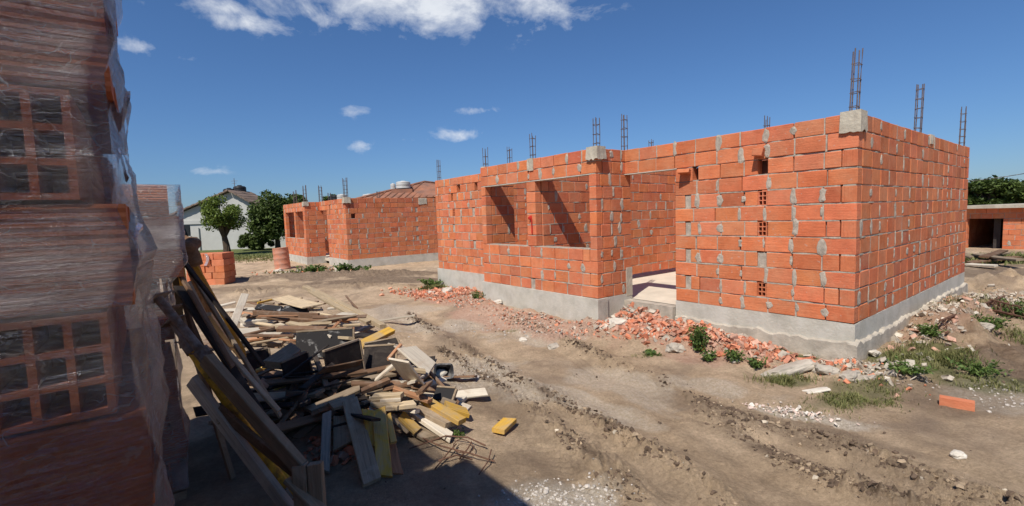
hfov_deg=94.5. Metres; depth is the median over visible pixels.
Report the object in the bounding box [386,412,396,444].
wooden plank
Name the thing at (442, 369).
plastic tub
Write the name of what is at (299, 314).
wooden plank
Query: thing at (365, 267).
weed plant
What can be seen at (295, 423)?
wooden plank
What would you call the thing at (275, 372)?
wooden plank
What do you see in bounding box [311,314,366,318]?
wooden plank
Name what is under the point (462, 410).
wooden plank
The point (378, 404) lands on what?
wooden plank
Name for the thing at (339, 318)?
wooden plank
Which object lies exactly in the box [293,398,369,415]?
wooden plank
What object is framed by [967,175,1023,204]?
broad tree
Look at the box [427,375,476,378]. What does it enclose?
wooden plank
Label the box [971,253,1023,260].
wooden plank
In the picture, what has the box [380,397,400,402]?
wooden plank
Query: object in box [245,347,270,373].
formwork panel
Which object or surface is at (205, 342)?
wooden plank
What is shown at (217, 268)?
brick pile
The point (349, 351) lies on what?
formwork panel
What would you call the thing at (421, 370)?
wooden plank
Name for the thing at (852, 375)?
concrete chunk
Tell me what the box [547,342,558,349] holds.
concrete chunk
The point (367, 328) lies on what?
wooden plank
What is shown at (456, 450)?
rebar offcut
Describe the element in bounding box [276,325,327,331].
wooden plank
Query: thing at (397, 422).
wooden plank
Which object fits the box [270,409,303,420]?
wooden plank
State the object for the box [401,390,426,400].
wooden plank
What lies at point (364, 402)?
wooden plank
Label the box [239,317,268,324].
wooden plank
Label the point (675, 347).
concrete chunk
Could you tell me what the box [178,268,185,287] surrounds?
leaning batten
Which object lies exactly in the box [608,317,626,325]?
concrete chunk
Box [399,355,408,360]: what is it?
wooden plank
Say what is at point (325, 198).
broad tree
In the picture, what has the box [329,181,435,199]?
tiled house
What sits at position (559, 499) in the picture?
gravel
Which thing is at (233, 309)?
wooden plank
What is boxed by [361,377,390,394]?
wooden plank
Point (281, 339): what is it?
wooden plank
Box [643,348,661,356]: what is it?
weed plant
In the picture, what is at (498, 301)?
concrete chunk
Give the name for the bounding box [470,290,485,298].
weed plant
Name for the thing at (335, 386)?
wooden plank
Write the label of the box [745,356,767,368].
weed plant
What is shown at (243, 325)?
wooden plank
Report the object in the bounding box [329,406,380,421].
wooden plank
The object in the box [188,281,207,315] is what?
leaning batten
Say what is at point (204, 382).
leaning batten
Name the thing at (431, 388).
wooden plank
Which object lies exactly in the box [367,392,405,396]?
wooden plank
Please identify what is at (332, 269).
mortar rubble
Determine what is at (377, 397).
wooden plank
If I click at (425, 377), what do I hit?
wooden plank
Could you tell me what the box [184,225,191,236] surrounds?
window
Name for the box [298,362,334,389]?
wooden plank
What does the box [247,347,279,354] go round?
wooden plank
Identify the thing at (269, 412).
wooden plank
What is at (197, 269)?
leaning batten
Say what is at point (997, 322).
weed plant
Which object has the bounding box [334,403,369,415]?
wooden plank
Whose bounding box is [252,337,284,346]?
wooden plank
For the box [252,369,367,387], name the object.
wooden plank
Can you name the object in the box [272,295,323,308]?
wooden plank
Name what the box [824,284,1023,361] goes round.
mortar rubble
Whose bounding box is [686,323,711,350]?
weed plant
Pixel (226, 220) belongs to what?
garden tree
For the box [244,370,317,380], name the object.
wooden plank
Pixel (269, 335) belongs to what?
wooden plank
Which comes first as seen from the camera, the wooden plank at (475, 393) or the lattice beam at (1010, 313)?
the wooden plank at (475, 393)
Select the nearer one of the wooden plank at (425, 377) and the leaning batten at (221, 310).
the leaning batten at (221, 310)
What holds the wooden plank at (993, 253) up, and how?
on the wooden plank at (1002, 257)
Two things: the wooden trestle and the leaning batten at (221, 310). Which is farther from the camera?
the leaning batten at (221, 310)
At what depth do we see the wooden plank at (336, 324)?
6.30 m
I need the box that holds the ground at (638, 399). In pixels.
[157,243,1023,505]
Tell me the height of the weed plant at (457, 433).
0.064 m
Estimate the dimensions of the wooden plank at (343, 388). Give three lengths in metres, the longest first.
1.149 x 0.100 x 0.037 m
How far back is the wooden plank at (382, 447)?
3.50 m
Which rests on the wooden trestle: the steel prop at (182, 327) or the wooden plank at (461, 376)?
the steel prop at (182, 327)
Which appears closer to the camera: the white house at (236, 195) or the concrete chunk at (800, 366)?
the concrete chunk at (800, 366)
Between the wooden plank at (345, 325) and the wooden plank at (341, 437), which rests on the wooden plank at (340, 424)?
the wooden plank at (341, 437)
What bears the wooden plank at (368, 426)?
on the wooden plank at (368, 468)
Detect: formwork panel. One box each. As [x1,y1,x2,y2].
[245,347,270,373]
[280,351,313,389]
[296,327,354,357]
[322,339,365,381]
[364,337,399,344]
[364,343,396,368]
[433,385,457,400]
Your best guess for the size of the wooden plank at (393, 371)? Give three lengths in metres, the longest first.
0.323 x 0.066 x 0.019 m
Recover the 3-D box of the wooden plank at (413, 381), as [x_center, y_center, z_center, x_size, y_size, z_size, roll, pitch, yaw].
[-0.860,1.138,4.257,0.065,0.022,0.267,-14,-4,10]
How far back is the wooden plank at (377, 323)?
7.50 m
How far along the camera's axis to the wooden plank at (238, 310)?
6.78 m
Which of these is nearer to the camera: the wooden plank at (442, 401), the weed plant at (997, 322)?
the wooden plank at (442, 401)
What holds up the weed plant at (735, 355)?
on the brick rubble at (655, 328)
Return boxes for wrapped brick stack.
[0,0,174,505]
[100,154,158,505]
[119,184,189,502]
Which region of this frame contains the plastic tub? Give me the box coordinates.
[433,363,453,378]
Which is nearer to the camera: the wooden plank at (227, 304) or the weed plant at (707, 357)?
the weed plant at (707, 357)
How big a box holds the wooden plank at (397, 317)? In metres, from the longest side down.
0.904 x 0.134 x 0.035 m
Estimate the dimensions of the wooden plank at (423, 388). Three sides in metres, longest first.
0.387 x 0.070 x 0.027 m
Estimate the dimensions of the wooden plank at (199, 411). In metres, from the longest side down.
0.924 x 0.087 x 0.025 m
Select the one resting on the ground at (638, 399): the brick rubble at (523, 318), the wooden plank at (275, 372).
the brick rubble at (523, 318)
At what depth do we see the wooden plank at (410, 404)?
3.87 m
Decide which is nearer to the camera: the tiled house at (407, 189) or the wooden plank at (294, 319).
the wooden plank at (294, 319)
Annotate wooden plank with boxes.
[193,387,312,416]
[202,339,211,347]
[220,301,235,306]
[224,307,254,311]
[228,336,295,349]
[231,293,248,325]
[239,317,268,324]
[239,327,262,338]
[240,323,289,326]
[242,364,307,383]
[243,334,294,336]
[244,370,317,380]
[245,326,274,333]
[246,316,289,321]
[246,369,273,381]
[247,337,277,341]
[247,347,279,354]
[248,326,268,329]
[251,385,361,390]
[252,310,319,317]
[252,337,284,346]
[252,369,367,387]
[252,390,307,402]
[253,383,292,392]
[254,304,282,310]
[254,322,277,326]
[254,389,336,401]
[255,367,265,372]
[257,299,272,303]
[257,337,295,340]
[258,315,297,316]
[261,372,272,389]
[261,402,294,409]
[262,343,300,369]
[263,332,292,333]
[265,371,376,403]
[266,408,286,416]
[267,344,328,389]
[269,417,280,422]
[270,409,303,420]
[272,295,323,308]
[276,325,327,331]
[276,402,368,431]
[279,364,390,390]
[279,385,311,422]
[281,306,308,311]
[282,317,333,322]
[284,376,370,379]
[285,321,311,325]
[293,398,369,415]
[293,403,306,412]
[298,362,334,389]
[300,397,310,406]
[302,285,386,328]
[303,321,331,324]
[304,385,359,412]
[307,388,324,397]
[308,290,370,323]
[308,309,322,310]
[311,314,356,321]
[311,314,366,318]
[311,394,372,401]
[311,407,331,415]
[312,354,329,389]
[316,359,362,374]
[319,384,336,396]
[320,411,331,473]
[327,322,359,327]
[327,394,355,410]
[329,349,363,389]
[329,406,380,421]
[331,422,346,429]
[332,318,357,321]
[332,320,341,327]
[333,416,351,451]
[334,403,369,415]
[336,312,357,314]
[338,336,354,339]
[340,372,396,386]
[342,396,380,487]
[345,295,357,308]
[351,381,373,386]
[355,332,373,337]
[356,325,374,332]
[361,327,394,348]
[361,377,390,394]
[361,386,410,404]
[362,409,374,447]
[364,314,416,323]
[365,377,423,395]
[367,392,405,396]
[370,399,403,410]
[372,391,403,400]
[373,380,400,387]
[373,406,392,477]
[374,364,393,380]
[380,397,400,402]
[383,379,423,390]
[386,365,425,373]
[386,400,415,410]
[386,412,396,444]
[387,343,401,360]
[388,357,424,384]
[389,370,421,376]
[389,441,402,474]
[391,414,409,433]
[393,386,432,403]
[397,346,436,375]
[398,408,419,413]
[398,412,420,434]
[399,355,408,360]
[401,386,436,390]
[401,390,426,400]
[406,396,467,403]
[407,375,424,384]
[407,413,452,442]
[408,426,438,441]
[410,377,446,390]
[411,384,422,388]
[413,390,471,410]
[416,380,432,394]
[416,404,455,427]
[420,369,433,379]
[420,397,465,425]
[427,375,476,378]
[429,371,459,404]
[440,397,456,404]
[444,400,469,417]
[456,388,487,397]
[492,417,516,433]
[965,252,1010,258]
[965,263,997,266]
[966,256,1022,263]
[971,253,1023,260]
[979,249,1007,257]
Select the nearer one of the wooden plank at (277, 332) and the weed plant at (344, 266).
the wooden plank at (277, 332)
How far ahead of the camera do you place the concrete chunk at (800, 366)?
5.15 m
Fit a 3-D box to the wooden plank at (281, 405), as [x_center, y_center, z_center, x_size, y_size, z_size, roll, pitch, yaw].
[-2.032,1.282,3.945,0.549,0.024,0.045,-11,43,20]
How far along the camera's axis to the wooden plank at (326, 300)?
7.74 m
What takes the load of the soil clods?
on the ground at (638, 399)
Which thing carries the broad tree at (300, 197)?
on the ground at (638, 399)
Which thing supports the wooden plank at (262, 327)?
on the wooden plank at (243, 325)
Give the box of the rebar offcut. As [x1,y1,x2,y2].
[409,420,494,474]
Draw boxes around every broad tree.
[286,194,307,202]
[323,194,335,200]
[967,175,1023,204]
[1000,179,1023,203]
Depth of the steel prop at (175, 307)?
3.03 m
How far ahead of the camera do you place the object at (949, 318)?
6.21 m
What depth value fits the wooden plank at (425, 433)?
3.87 m
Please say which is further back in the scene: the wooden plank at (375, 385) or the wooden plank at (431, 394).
the wooden plank at (431, 394)
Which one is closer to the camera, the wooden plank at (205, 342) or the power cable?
the wooden plank at (205, 342)
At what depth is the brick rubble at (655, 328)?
6.26 m
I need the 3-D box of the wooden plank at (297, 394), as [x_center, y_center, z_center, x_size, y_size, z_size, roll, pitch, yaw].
[-1.669,1.192,4.209,1.008,0.024,0.081,-5,-16,-46]
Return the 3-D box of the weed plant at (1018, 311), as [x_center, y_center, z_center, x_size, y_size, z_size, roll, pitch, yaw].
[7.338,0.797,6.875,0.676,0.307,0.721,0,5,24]
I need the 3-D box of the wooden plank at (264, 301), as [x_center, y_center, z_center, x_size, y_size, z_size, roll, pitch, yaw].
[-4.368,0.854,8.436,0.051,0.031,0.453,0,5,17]
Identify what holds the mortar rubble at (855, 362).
on the ground at (638, 399)
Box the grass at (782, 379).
[233,250,1023,419]
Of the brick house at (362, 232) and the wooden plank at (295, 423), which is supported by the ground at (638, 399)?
the brick house at (362, 232)
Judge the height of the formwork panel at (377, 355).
0.252 m
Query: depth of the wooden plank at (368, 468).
3.47 m
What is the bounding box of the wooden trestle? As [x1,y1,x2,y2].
[186,354,326,505]
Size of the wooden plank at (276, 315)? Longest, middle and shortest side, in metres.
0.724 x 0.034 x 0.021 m
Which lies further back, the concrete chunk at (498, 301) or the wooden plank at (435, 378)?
the concrete chunk at (498, 301)
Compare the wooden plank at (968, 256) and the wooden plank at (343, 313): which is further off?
the wooden plank at (968, 256)
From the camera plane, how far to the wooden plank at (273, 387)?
4.21 m
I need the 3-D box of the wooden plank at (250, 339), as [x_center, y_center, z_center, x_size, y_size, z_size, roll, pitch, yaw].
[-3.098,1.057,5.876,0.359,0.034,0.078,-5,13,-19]
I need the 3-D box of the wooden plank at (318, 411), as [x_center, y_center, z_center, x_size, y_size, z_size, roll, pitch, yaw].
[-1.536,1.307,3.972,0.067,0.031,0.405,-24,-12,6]
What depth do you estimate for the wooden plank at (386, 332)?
5.61 m
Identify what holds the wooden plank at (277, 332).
on the wooden plank at (278, 343)
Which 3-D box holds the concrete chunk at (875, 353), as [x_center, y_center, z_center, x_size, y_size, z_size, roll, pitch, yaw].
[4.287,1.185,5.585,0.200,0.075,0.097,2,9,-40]
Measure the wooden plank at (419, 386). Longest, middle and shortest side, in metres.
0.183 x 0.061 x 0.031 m
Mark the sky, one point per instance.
(281, 97)
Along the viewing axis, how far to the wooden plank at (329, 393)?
4.21 m
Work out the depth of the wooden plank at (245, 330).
6.14 m
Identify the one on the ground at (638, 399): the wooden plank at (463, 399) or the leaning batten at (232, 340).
the wooden plank at (463, 399)
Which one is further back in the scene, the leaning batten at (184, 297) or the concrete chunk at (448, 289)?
the concrete chunk at (448, 289)
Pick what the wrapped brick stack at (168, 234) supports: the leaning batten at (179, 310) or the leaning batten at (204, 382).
the leaning batten at (179, 310)
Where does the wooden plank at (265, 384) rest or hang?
on the wooden plank at (283, 381)
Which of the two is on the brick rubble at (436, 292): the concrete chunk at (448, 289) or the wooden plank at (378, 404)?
the concrete chunk at (448, 289)
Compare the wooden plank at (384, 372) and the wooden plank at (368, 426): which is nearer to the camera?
the wooden plank at (368, 426)
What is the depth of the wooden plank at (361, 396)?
4.44 m
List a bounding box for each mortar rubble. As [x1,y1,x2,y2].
[251,266,351,274]
[587,302,939,389]
[717,398,874,426]
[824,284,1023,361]
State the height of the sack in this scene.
0.287 m
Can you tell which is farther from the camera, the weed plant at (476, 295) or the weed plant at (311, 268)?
the weed plant at (311, 268)
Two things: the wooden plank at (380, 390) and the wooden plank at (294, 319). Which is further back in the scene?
the wooden plank at (294, 319)
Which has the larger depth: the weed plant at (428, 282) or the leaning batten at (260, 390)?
the weed plant at (428, 282)
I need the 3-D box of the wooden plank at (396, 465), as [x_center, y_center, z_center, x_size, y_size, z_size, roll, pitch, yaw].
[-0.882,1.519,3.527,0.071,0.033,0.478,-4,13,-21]
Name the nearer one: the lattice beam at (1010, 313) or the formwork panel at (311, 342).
the formwork panel at (311, 342)
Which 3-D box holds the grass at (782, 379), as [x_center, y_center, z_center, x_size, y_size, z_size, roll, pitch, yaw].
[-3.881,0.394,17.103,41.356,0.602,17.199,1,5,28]
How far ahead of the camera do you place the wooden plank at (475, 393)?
4.67 m
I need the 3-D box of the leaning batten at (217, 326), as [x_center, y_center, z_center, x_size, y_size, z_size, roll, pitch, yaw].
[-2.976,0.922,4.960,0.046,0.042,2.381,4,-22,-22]
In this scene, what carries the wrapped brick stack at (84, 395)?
on the ground at (638, 399)
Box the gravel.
[398,313,1023,505]
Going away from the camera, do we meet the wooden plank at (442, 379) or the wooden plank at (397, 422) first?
the wooden plank at (397, 422)
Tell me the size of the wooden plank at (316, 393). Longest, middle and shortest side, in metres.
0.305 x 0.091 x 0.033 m
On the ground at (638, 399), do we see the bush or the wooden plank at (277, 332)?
the bush
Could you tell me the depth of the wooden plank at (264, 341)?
5.46 m
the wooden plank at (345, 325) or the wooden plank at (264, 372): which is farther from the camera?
the wooden plank at (345, 325)
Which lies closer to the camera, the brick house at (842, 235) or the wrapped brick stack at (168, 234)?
the wrapped brick stack at (168, 234)
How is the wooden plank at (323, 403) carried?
on the wooden plank at (306, 413)
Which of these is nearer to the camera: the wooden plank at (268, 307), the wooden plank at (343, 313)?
the wooden plank at (343, 313)
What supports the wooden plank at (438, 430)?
on the ground at (638, 399)
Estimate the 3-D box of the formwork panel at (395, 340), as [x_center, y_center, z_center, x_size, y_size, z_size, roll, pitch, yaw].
[-1.465,1.062,5.399,0.393,0.136,0.160,-5,6,-37]
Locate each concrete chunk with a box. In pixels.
[442,287,452,292]
[494,299,501,303]
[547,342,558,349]
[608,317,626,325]
[665,342,685,352]
[760,359,818,379]
[802,387,830,393]
[811,364,840,374]
[839,370,861,381]
[856,374,875,381]
[868,350,880,356]
[950,449,966,458]
[979,322,994,330]
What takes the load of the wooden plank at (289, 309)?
on the wooden plank at (294, 319)
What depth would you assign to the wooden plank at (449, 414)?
3.99 m
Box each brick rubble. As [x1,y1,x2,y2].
[303,436,355,466]
[379,286,489,303]
[451,295,632,339]
[587,305,954,396]
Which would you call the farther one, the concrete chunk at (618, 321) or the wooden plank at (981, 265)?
the wooden plank at (981, 265)
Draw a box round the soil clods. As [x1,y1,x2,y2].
[246,297,1023,505]
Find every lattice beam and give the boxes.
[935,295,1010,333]
[987,299,1023,318]
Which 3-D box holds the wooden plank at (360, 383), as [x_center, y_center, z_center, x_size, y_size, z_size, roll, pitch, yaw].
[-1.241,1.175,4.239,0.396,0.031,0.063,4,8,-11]
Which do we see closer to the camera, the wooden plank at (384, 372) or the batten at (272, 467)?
the batten at (272, 467)
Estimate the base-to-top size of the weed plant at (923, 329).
0.180 m
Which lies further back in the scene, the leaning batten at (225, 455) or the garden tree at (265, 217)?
the garden tree at (265, 217)
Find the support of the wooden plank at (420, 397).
on the wooden plank at (449, 414)
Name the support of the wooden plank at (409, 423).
on the wooden plank at (425, 433)
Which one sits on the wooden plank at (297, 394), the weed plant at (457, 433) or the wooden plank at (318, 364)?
the wooden plank at (318, 364)
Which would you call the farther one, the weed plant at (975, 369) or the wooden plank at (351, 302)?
the wooden plank at (351, 302)
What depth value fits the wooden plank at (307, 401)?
3.86 m
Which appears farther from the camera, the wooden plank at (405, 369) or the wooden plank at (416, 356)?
the wooden plank at (416, 356)
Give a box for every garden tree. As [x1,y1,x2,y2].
[198,193,247,251]
[245,189,300,247]
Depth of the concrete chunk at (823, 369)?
5.05 m
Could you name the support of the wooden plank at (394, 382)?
on the wooden plank at (400, 385)
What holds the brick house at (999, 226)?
on the ground at (638, 399)
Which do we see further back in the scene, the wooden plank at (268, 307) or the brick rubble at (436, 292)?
the brick rubble at (436, 292)
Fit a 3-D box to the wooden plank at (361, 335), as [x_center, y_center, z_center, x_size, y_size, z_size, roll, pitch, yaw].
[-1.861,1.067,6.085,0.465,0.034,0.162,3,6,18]
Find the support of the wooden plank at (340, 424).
on the wooden plank
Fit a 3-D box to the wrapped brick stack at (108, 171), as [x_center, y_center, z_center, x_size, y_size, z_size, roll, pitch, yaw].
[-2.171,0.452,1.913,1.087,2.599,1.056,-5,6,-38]
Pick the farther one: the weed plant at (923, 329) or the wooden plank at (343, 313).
the wooden plank at (343, 313)
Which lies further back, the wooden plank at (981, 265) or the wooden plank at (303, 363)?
the wooden plank at (981, 265)
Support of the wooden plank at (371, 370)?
on the wooden plank
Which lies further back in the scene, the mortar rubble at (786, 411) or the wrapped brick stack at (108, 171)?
the mortar rubble at (786, 411)
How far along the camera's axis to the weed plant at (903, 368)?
4.80 m
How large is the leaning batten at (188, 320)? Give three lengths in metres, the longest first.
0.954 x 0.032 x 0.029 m
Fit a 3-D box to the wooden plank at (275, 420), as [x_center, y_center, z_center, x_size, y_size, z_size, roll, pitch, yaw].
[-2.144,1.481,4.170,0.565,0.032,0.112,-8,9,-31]
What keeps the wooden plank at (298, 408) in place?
on the wooden plank
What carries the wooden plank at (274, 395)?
on the wooden plank at (298, 408)
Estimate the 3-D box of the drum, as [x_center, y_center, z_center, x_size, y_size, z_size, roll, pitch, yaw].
[-9.294,0.213,19.079,0.604,0.860,0.604,-6,4,0]
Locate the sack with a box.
[184,235,202,267]
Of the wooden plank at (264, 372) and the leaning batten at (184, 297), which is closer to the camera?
the leaning batten at (184, 297)
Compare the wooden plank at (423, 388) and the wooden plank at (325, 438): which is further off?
the wooden plank at (423, 388)
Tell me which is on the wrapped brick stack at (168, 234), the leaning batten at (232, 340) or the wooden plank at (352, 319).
the leaning batten at (232, 340)
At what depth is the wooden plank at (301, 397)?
4.04 m
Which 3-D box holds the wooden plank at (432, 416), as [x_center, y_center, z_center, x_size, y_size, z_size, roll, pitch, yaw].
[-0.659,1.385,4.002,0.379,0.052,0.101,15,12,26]
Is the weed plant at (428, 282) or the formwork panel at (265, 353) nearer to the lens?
the formwork panel at (265, 353)
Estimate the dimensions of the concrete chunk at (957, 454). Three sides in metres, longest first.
0.100 x 0.086 x 0.066 m
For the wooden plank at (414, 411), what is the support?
on the wooden plank at (409, 423)
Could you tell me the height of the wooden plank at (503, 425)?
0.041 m
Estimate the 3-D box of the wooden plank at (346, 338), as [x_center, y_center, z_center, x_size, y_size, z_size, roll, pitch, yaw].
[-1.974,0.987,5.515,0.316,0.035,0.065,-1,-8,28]
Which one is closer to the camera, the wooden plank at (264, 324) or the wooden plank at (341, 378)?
the wooden plank at (341, 378)
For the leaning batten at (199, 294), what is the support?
on the ground at (638, 399)
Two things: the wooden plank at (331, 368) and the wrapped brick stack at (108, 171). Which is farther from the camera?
the wooden plank at (331, 368)
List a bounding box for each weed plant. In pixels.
[296,264,329,271]
[333,263,353,271]
[349,264,371,270]
[417,278,442,286]
[451,425,464,438]
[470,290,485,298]
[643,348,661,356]
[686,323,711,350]
[699,350,716,361]
[723,345,745,362]
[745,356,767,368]
[874,355,936,374]
[912,323,949,337]
[942,353,1013,376]
[970,312,1018,330]
[985,295,1023,318]
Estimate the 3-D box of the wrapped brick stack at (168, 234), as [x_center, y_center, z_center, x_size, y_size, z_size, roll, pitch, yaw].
[-2.850,0.624,3.191,1.171,2.099,1.028,-5,6,-37]
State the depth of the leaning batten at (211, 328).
2.96 m
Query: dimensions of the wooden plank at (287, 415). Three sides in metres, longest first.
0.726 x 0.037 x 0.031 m
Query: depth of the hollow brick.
4.28 m
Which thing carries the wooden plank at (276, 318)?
on the wooden plank at (244, 320)
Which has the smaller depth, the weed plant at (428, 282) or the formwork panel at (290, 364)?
the formwork panel at (290, 364)
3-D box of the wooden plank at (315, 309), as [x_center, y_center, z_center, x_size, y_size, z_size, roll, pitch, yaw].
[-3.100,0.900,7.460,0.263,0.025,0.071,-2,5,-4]
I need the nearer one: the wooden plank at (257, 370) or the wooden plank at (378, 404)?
the wooden plank at (378, 404)
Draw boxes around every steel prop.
[144,291,213,362]
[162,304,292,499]
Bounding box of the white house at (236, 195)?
[167,181,285,249]
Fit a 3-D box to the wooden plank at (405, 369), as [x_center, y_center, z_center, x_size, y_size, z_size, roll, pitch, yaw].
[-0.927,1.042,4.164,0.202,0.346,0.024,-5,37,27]
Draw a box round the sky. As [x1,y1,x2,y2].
[103,0,1023,216]
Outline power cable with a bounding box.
[968,173,1023,181]
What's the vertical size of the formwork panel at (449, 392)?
0.107 m
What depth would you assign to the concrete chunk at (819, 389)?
4.68 m
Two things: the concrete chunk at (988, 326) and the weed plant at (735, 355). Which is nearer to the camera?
the weed plant at (735, 355)
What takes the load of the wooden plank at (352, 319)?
on the wooden plank
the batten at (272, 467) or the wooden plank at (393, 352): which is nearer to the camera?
the batten at (272, 467)
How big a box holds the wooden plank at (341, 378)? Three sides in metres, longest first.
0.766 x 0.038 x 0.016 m
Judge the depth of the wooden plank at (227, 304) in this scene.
8.75 m
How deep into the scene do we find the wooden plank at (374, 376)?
4.74 m
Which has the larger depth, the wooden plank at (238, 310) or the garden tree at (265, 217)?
the garden tree at (265, 217)
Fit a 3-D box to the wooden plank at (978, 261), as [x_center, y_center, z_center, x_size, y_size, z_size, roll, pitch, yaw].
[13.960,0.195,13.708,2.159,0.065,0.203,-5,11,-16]
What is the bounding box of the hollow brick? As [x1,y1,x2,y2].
[939,395,974,411]
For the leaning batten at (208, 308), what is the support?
on the ground at (638, 399)
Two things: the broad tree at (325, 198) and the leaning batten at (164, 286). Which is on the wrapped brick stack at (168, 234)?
the leaning batten at (164, 286)
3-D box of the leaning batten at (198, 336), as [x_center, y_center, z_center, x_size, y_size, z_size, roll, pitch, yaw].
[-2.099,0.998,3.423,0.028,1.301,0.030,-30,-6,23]
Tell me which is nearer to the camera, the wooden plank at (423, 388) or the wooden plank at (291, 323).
the wooden plank at (423, 388)
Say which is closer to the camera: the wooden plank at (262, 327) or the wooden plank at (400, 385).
the wooden plank at (400, 385)
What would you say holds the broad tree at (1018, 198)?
on the ground at (638, 399)
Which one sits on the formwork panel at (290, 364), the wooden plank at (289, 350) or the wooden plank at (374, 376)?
the wooden plank at (289, 350)
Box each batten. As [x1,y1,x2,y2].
[160,314,287,489]
[161,278,167,290]
[173,277,182,348]
[173,286,265,412]
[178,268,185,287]
[179,277,234,368]
[180,299,212,394]
[182,253,281,417]
[182,317,235,479]
[183,257,265,366]
[187,272,207,311]
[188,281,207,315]
[190,314,203,345]
[192,265,228,346]
[193,266,245,355]
[194,364,219,423]
[206,312,240,358]
[220,338,280,412]
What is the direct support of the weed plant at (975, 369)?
on the ground at (638, 399)
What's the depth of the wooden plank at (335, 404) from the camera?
3.86 m
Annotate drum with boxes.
[272,247,290,268]
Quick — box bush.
[236,232,274,249]
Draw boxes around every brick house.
[283,178,437,267]
[435,48,969,360]
[966,203,1023,248]
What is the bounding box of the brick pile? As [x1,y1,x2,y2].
[186,252,235,284]
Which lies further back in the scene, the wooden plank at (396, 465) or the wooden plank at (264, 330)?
the wooden plank at (264, 330)
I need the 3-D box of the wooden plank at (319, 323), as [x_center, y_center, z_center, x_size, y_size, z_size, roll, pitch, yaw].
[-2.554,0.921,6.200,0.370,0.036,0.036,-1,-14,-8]

